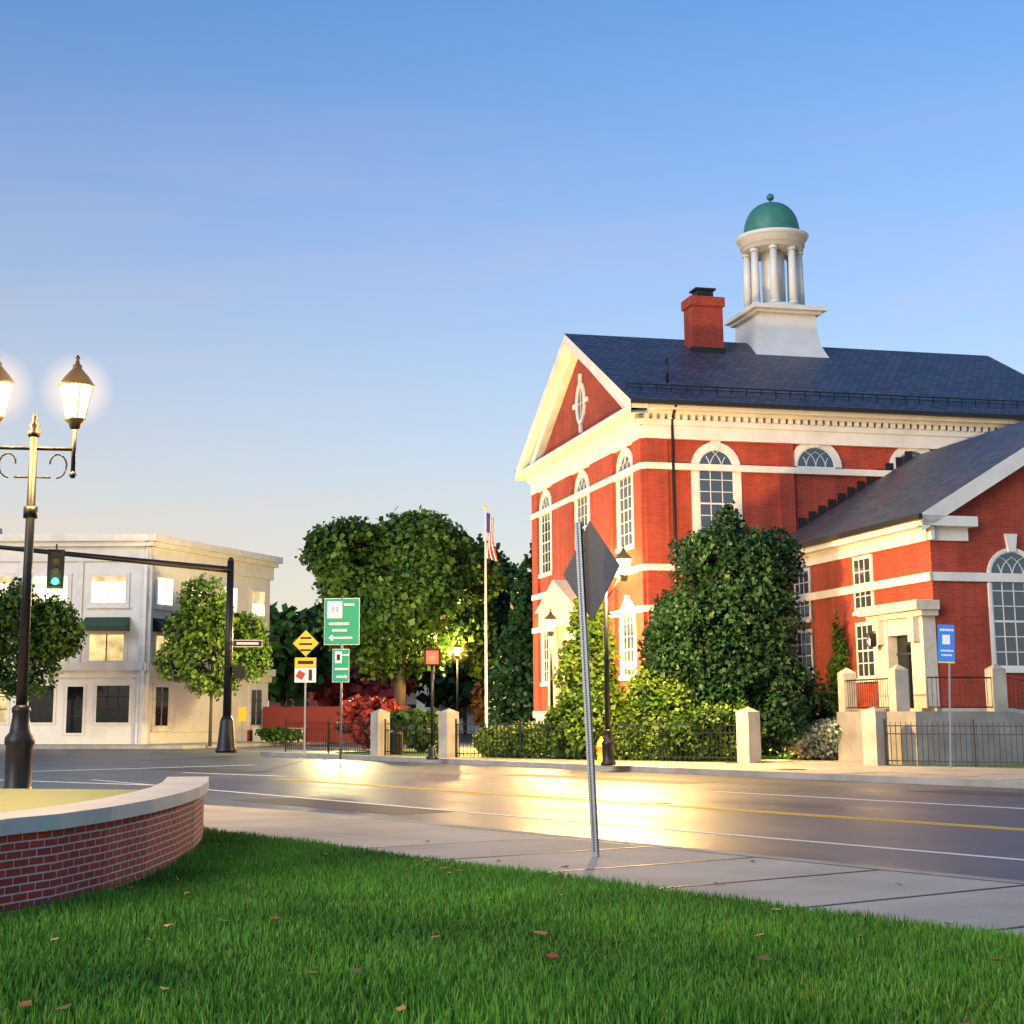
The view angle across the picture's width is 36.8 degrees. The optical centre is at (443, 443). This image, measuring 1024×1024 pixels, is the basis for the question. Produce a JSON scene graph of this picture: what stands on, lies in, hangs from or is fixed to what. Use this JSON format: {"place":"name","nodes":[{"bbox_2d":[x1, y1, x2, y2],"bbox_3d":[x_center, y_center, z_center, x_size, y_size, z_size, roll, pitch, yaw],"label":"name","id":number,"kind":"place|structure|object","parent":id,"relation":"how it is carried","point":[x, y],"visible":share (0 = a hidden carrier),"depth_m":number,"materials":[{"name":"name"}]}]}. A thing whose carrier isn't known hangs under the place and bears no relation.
{"place":"outdoors","nodes":[
{"label":"outdoors","id":0,"kind":"place"},
{"bbox_2d":[0,741,349,748],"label":"sidewalk","id":1,"kind":"structure","parent":0,"point":[144,746],"depth_m":73.39,"materials":[{"name":"grey concrete"}]},
{"bbox_2d":[0,528,282,743],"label":"white building","id":2,"kind":"structure","parent":1,"relation":"on","point":[111,687],"depth_m":78.53,"materials":[{"name":"paint"}]},
{"bbox_2d":[254,725,303,743],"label":"hedge foliage","id":3,"kind":"object","parent":1,"relation":"on","point":[273,734],"visible":0.91,"depth_m":80.29,"materials":[{"name":"green plant"}]},
{"bbox_2d":[253,706,409,742],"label":"brick wall","id":4,"kind":"structure","parent":1,"relation":"on","point":[274,716],"depth_m":84.23,"materials":[{"name":"red brick"}]},
{"bbox_2d":[303,657,306,755],"bbox_3d":[-4.872,8.823,54.046,0.060,4.246,0.040,-1,-10,5],"label":"warning sign post","id":5,"kind":"object","parent":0,"point":[304,716],"visible":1,"depth_m":53.89,"materials":[{"name":"metal"}]},
{"bbox_2d":[292,630,318,682],"bbox_3d":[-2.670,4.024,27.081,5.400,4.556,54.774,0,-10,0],"label":"road signs","id":6,"kind":"object","parent":5,"relation":"attached to","point":[305,643],"visible":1,"depth_m":54.20,"materials":[{"name":"yellow metal"}]},
{"bbox_2d":[18,859,763,1011],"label":"fallen leaves","id":7,"kind":"object","parent":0,"point":[399,1008],"visible":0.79,"depth_m":6.99,"materials":[{"name":"orange plant"}]},
{"bbox_2d":[345,733,493,743],"bbox_3d":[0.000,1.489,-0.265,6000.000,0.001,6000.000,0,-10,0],"label":"ground","id":8,"kind":"structure","parent":0,"point":[467,738],"depth_m":108.70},
{"bbox_2d":[269,692,326,706],"bbox_3d":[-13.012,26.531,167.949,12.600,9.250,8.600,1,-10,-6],"label":"shrub","id":9,"kind":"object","parent":8,"relation":"on","point":[311,702],"depth_m":163.53,"materials":[{"name":"red plant"}]},
{"bbox_2d":[268,601,338,706],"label":"tree","id":10,"kind":"object","parent":8,"relation":"on","point":[289,626],"depth_m":116.88,"materials":[{"name":"green plant"}]},
{"bbox_2d":[300,602,367,705],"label":"tree","id":11,"kind":"object","parent":8,"relation":"on","point":[318,606],"depth_m":137.83,"materials":[{"name":"green plant"}]},
{"bbox_2d":[313,657,418,706],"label":"tree","id":12,"kind":"object","parent":8,"relation":"on","point":[329,696],"visible":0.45,"depth_m":122.26,"materials":[{"name":"red plant"}]},
{"bbox_2d":[406,692,416,709],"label":"house","id":13,"kind":"structure","parent":8,"relation":"on","point":[411,701],"depth_m":144.57,"materials":[{"name":"white"}]},
{"bbox_2d":[390,707,439,751],"bbox_3d":[-0.780,10.941,58.538,2.835,1.825,2.981,0,-10,0],"label":"bush","id":14,"kind":"object","parent":8,"relation":"on","point":[414,715],"depth_m":57.96,"materials":[{"name":"green plant"}]},
{"bbox_2d":[417,665,479,732],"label":"house","id":15,"kind":"structure","parent":8,"relation":"on","point":[440,709],"depth_m":129.09,"materials":[{"name":"white"}]},
{"bbox_2d":[468,678,493,727],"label":"shrub","id":16,"kind":"object","parent":8,"relation":"on","point":[477,699],"visible":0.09,"depth_m":107.34,"materials":[{"name":"brown plant"}]},
{"bbox_2d":[503,557,520,607],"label":"tree","id":17,"kind":"object","parent":8,"relation":"on","point":[512,564],"depth_m":148.01,"materials":[{"name":"green plant"}]},
{"bbox_2d":[453,640,461,741],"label":"lamp","id":18,"kind":"object","parent":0,"point":[457,647],"visible":0.54,"depth_m":83.13,"materials":[{"name":"black metal"}]},
{"bbox_2d":[409,598,509,733],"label":"tree","id":19,"kind":"object","parent":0,"point":[445,686],"depth_m":126.32,"materials":[{"name":"green plant"}]},
{"bbox_2d":[458,533,520,690],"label":"tree","id":20,"kind":"object","parent":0,"point":[476,658],"depth_m":90.26,"materials":[{"name":"green plant"}]},
{"bbox_2d":[0,825,1023,1023],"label":"lawn","id":21,"kind":"structure","parent":0,"point":[468,963],"depth_m":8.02,"materials":[{"name":"plant"}]},
{"bbox_2d":[0,776,208,913],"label":"brick wall","id":22,"kind":"structure","parent":21,"relation":"on","point":[56,843],"depth_m":12.03,"materials":[{"name":"red brick"}]},
{"bbox_2d":[0,743,1023,880],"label":"road asphalt","id":23,"kind":"structure","parent":0,"point":[447,778],"depth_m":27.63,"materials":[{"name":"grey asphalt"}]},
{"bbox_2d":[0,577,87,705],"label":"young tree","id":24,"kind":"object","parent":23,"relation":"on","point":[56,628],"depth_m":72.36,"materials":[{"name":"green plant"}]},
{"bbox_2d":[0,544,262,752],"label":"traffic signal mast","id":25,"kind":"object","parent":23,"relation":"on","point":[55,580],"visible":1,"depth_m":58.72,"materials":[{"name":"black metal"}]},
{"bbox_2d":[3,765,281,785],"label":"crosswalk","id":26,"kind":"structure","parent":23,"relation":"on","point":[140,768],"depth_m":41.13,"materials":[{"name":"white paint"}]},
{"bbox_2d":[152,572,273,745],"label":"young tree","id":27,"kind":"object","parent":23,"relation":"on","point":[196,625],"depth_m":74.57,"materials":[{"name":"green plant"}]},
{"bbox_2d":[238,707,246,751],"bbox_3d":[-7.926,11.224,60.349,0.320,1.725,0.060,1,-10,-7],"label":"yellow sign","id":28,"kind":"object","parent":23,"relation":"on","point":[242,711],"visible":1,"depth_m":60.41,"materials":[{"name":"yellow metal"}]},
{"bbox_2d":[295,505,509,705],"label":"maple tree","id":29,"kind":"object","parent":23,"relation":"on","point":[418,588],"depth_m":82.80,"materials":[{"name":"green plant"}]},
{"bbox_2d":[424,648,440,759],"bbox_3d":[-0.370,8.389,49.619,0.550,3.550,0.490,0,-10,0],"label":"pedestrian signal","id":30,"kind":"object","parent":23,"relation":"on","point":[432,657],"visible":1,"depth_m":49.71,"materials":[{"name":"black metal"}]},
{"bbox_2d":[481,537,535,726],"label":"dark conifer tree","id":31,"kind":"object","parent":23,"relation":"on","point":[511,695],"depth_m":78.28,"materials":[{"name":"green plant"}]},
{"bbox_2d":[98,779,1023,859],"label":"road markings","id":32,"kind":"object","parent":23,"relation":"on","point":[680,806],"visible":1,"depth_m":24.87,"materials":[{"name":"white paint"}]},
{"bbox_2d":[132,756,1023,814],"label":"road wear","id":33,"kind":"object","parent":23,"relation":"on","point":[351,806],"visible":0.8,"depth_m":30.07,"materials":[{"name":"asphalt"}]},
{"bbox_2d":[260,752,1023,788],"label":"kerb","id":34,"kind":"structure","parent":23,"relation":"on","point":[892,779],"depth_m":40.07,"materials":[{"name":"grey concrete"}]},
{"bbox_2d":[335,814,1023,883],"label":"kerb","id":35,"kind":"structure","parent":23,"relation":"on","point":[816,861],"depth_m":15.46,"materials":[{"name":"grey concrete"}]},
{"bbox_2d":[607,766,806,803],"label":"manhole covers","id":36,"kind":"object","parent":23,"relation":"on","point":[647,802],"visible":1,"depth_m":27.16,"materials":[{"name":"grey metal"}]},
{"bbox_2d":[0,0,1023,706],"label":"sky","id":37,"kind":"structure","parent":0,"point":[306,263],"materials":[{"name":"blue"}]},
{"bbox_2d":[544,609,556,708],"bbox_3d":[3.952,8.703,56.347,0.481,5.288,0.481,0,-10,0],"label":"lamp","id":38,"kind":"object","parent":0,"point":[550,619],"visible":0.5,"depth_m":56.55,"materials":[{"name":"black metal"}]},
{"bbox_2d":[203,752,1023,936],"bbox_3d":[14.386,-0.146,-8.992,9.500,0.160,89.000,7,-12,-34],"label":"sidewalk","id":39,"kind":"structure","parent":0,"point":[1002,907],"depth_m":13.53,"materials":[{"name":"grey concrete"}]},
{"bbox_2d":[0,355,94,788],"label":"twin lamp","id":40,"kind":"object","parent":39,"relation":"on","point":[76,385],"visible":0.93,"depth_m":26.98,"materials":[{"name":"black metal"}]},
{"bbox_2d":[363,837,642,858],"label":"sidewalk slabs","id":41,"kind":"structure","parent":39,"relation":"on","point":[496,848],"depth_m":16.07,"materials":[{"name":"grey concrete"}]},
{"bbox_2d":[13,840,1004,1023],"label":"fallen leaves","id":42,"kind":"object","parent":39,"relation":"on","point":[357,970],"visible":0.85,"depth_m":8.29,"materials":[{"name":"brown plant"}]},
{"bbox_2d":[574,521,599,856],"bbox_3d":[1.431,2.422,15.365,0.063,3.312,0.062,-7,-12,25],"label":"sign post","id":43,"kind":"object","parent":39,"relation":"on","point":[587,694],"visible":1,"depth_m":15.33,"materials":[{"name":"grey metal"}]},
{"bbox_2d":[563,521,619,620],"bbox_3d":[1.464,1.285,15.584,0.077,1.018,1.018,5,-12,-28],"label":"road sign","id":44,"kind":"object","parent":43,"relation":"attached to","point":[601,565],"visible":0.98,"depth_m":15.54,"materials":[{"name":"grey metal"}]},
{"bbox_2d":[283,749,1023,767],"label":"lawn","id":45,"kind":"structure","parent":0,"point":[770,757],"depth_m":51.59,"materials":[{"name":"green plant"}]},
{"bbox_2d":[324,595,359,758],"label":"route signs","id":46,"kind":"object","parent":45,"relation":"on","point":[350,614],"visible":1,"depth_m":50.40,"materials":[{"name":"green metal"}]},
{"bbox_2d":[328,602,356,670],"bbox_3d":[-3.331,6.324,50.398,0.955,2.238,0.011,-1,-10,8],"label":"sign lettering","id":47,"kind":"object","parent":46,"relation":"attached to","point":[334,609],"visible":1,"depth_m":50.49},
{"bbox_2d":[334,694,405,749],"bbox_3d":[-2.412,11.134,61.205,3.933,2.327,2.897,0,-10,0],"label":"red flower shrub","id":48,"kind":"object","parent":45,"relation":"on","point":[358,708],"visible":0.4,"depth_m":60.62,"materials":[{"name":"red plant"}]},
{"bbox_2d":[391,731,402,753],"bbox_3d":[-1.730,10.920,56.169,0.500,0.860,0.488,0,-10,0],"label":"trash can","id":49,"kind":"object","parent":45,"relation":"on","point":[394,747],"visible":0.69,"depth_m":55.97,"materials":[{"name":"black metal"}]},
{"bbox_2d":[483,506,497,726],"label":"flagpole","id":50,"kind":"object","parent":45,"relation":"on","point":[490,521],"visible":0.97,"depth_m":69.10,"materials":[{"name":"white metal"}]},
{"bbox_2d":[544,593,639,759],"bbox_3d":[5.022,7.328,50.434,3.505,6.557,3.184,0,-10,0],"label":"yellow conifer tree","id":51,"kind":"object","parent":45,"relation":"on","point":[568,711],"depth_m":49.71,"materials":[{"name":"plant"}]},
{"bbox_2d":[472,697,762,760],"bbox_3d":[5.391,9.313,49.800,10.383,2.289,1.781,-7,-12,35],"label":"hedge foliage","id":52,"kind":"object","parent":45,"relation":"on","point":[495,742],"visible":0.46,"depth_m":48.84,"materials":[{"name":"green plant"}]},
{"bbox_2d":[285,706,1023,766],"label":"fence and posts","id":53,"kind":"object","parent":45,"relation":"on","point":[875,733],"visible":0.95,"depth_m":47.61,"materials":[{"name":"metal"}]},
{"bbox_2d":[622,659,700,751],"bbox_3d":[6.999,8.540,49.533,2.589,3.282,3.282,0,-10,0],"label":"light bush","id":54,"kind":"object","parent":45,"relation":"on","point":[644,690],"depth_m":48.63,"materials":[{"name":"green plant"}]},
{"bbox_2d":[653,708,772,760],"bbox_3d":[8.427,9.031,47.635,3.546,1.670,2.715,5,-11,-24],"label":"bush behind fence","id":55,"kind":"object","parent":45,"relation":"on","point":[706,719],"depth_m":46.98,"materials":[{"name":"green plant"}]},
{"bbox_2d":[722,760,804,762],"bbox_3d":[11.000,9.731,47.074,5.200,0.001,3.900,0,-10,0],"label":"mulch bed","id":56,"kind":"object","parent":45,"relation":"on","point":[766,761],"visible":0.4,"depth_m":46.80,"materials":[{"name":"brown soil"}]},
{"bbox_2d":[636,496,837,759],"bbox_3d":[9.535,6.251,50.025,6.689,9.167,5.955,0,-10,0],"label":"evergreen tree","id":57,"kind":"object","parent":56,"relation":"on","point":[718,630],"depth_m":48.80,"materials":[{"name":"green plant"}]},
{"bbox_2d":[766,717,843,759],"bbox_3d":[11.717,9.294,48.452,3.837,1.439,2.417,0,-10,0],"label":"pale shrub","id":58,"kind":"object","parent":56,"relation":"on","point":[816,739],"depth_m":47.91,"materials":[{"name":"white plant"}]},
{"bbox_2d":[515,194,1023,765],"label":"town hall","id":59,"kind":"structure","parent":45,"relation":"on","point":[887,486],"depth_m":57.44,"materials":[{"name":"red brick"}]},
{"bbox_2d":[770,759,863,764],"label":"walkway","id":60,"kind":"structure","parent":45,"relation":"on","point":[832,761],"depth_m":45.74,"materials":[{"name":"grey concrete"}]},
{"bbox_2d":[824,610,849,757],"bbox_3d":[13.217,7.996,50.866,1.298,4.943,1.249,0,-10,0],"label":"columnar shrub","id":61,"kind":"object","parent":45,"relation":"on","point":[838,662],"depth_m":50.89,"materials":[{"name":"green plant"}]},
{"bbox_2d":[284,752,1023,780],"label":"sidewalk","id":62,"kind":"structure","parent":0,"point":[1012,774],"depth_m":40.74,"materials":[{"name":"grey concrete"}]},
{"bbox_2d":[596,737,602,762],"bbox_3d":[4.681,9.046,45.372,0.396,0.770,0.400,7,-12,-34],"label":"hydrant","id":63,"kind":"object","parent":62,"relation":"on","point":[599,751],"visible":0.47,"depth_m":45.27,"materials":[{"name":"yellow metal"}]},
{"bbox_2d":[601,545,631,765],"bbox_3d":[4.926,5.989,43.779,0.997,6.232,0.477,-4,-11,19],"label":"lamp","id":64,"kind":"object","parent":62,"relation":"on","point":[623,558],"visible":0.83,"depth_m":43.72,"materials":[{"name":"black metal"}]},
{"bbox_2d":[703,764,988,775],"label":"fallen leaves","id":65,"kind":"object","parent":62,"relation":"on","point":[859,770],"visible":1,"depth_m":38.64,"materials":[{"name":"orange plant"}]},
{"bbox_2d":[938,624,954,767],"bbox_3d":[13.578,6.804,41.469,0.434,3.816,0.070,0,-10,13],"label":"blue sign","id":66,"kind":"object","parent":62,"relation":"on","point":[945,658],"visible":0.98,"depth_m":41.62,"materials":[{"name":"blue metal"}]},
{"bbox_2d":[940,629,952,655],"bbox_3d":[13.658,5.389,41.665,0.357,0.748,0.002,-2,-10,13],"label":"sign lettering","id":67,"kind":"object","parent":66,"relation":"attached to","point":[945,639],"visible":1,"depth_m":41.68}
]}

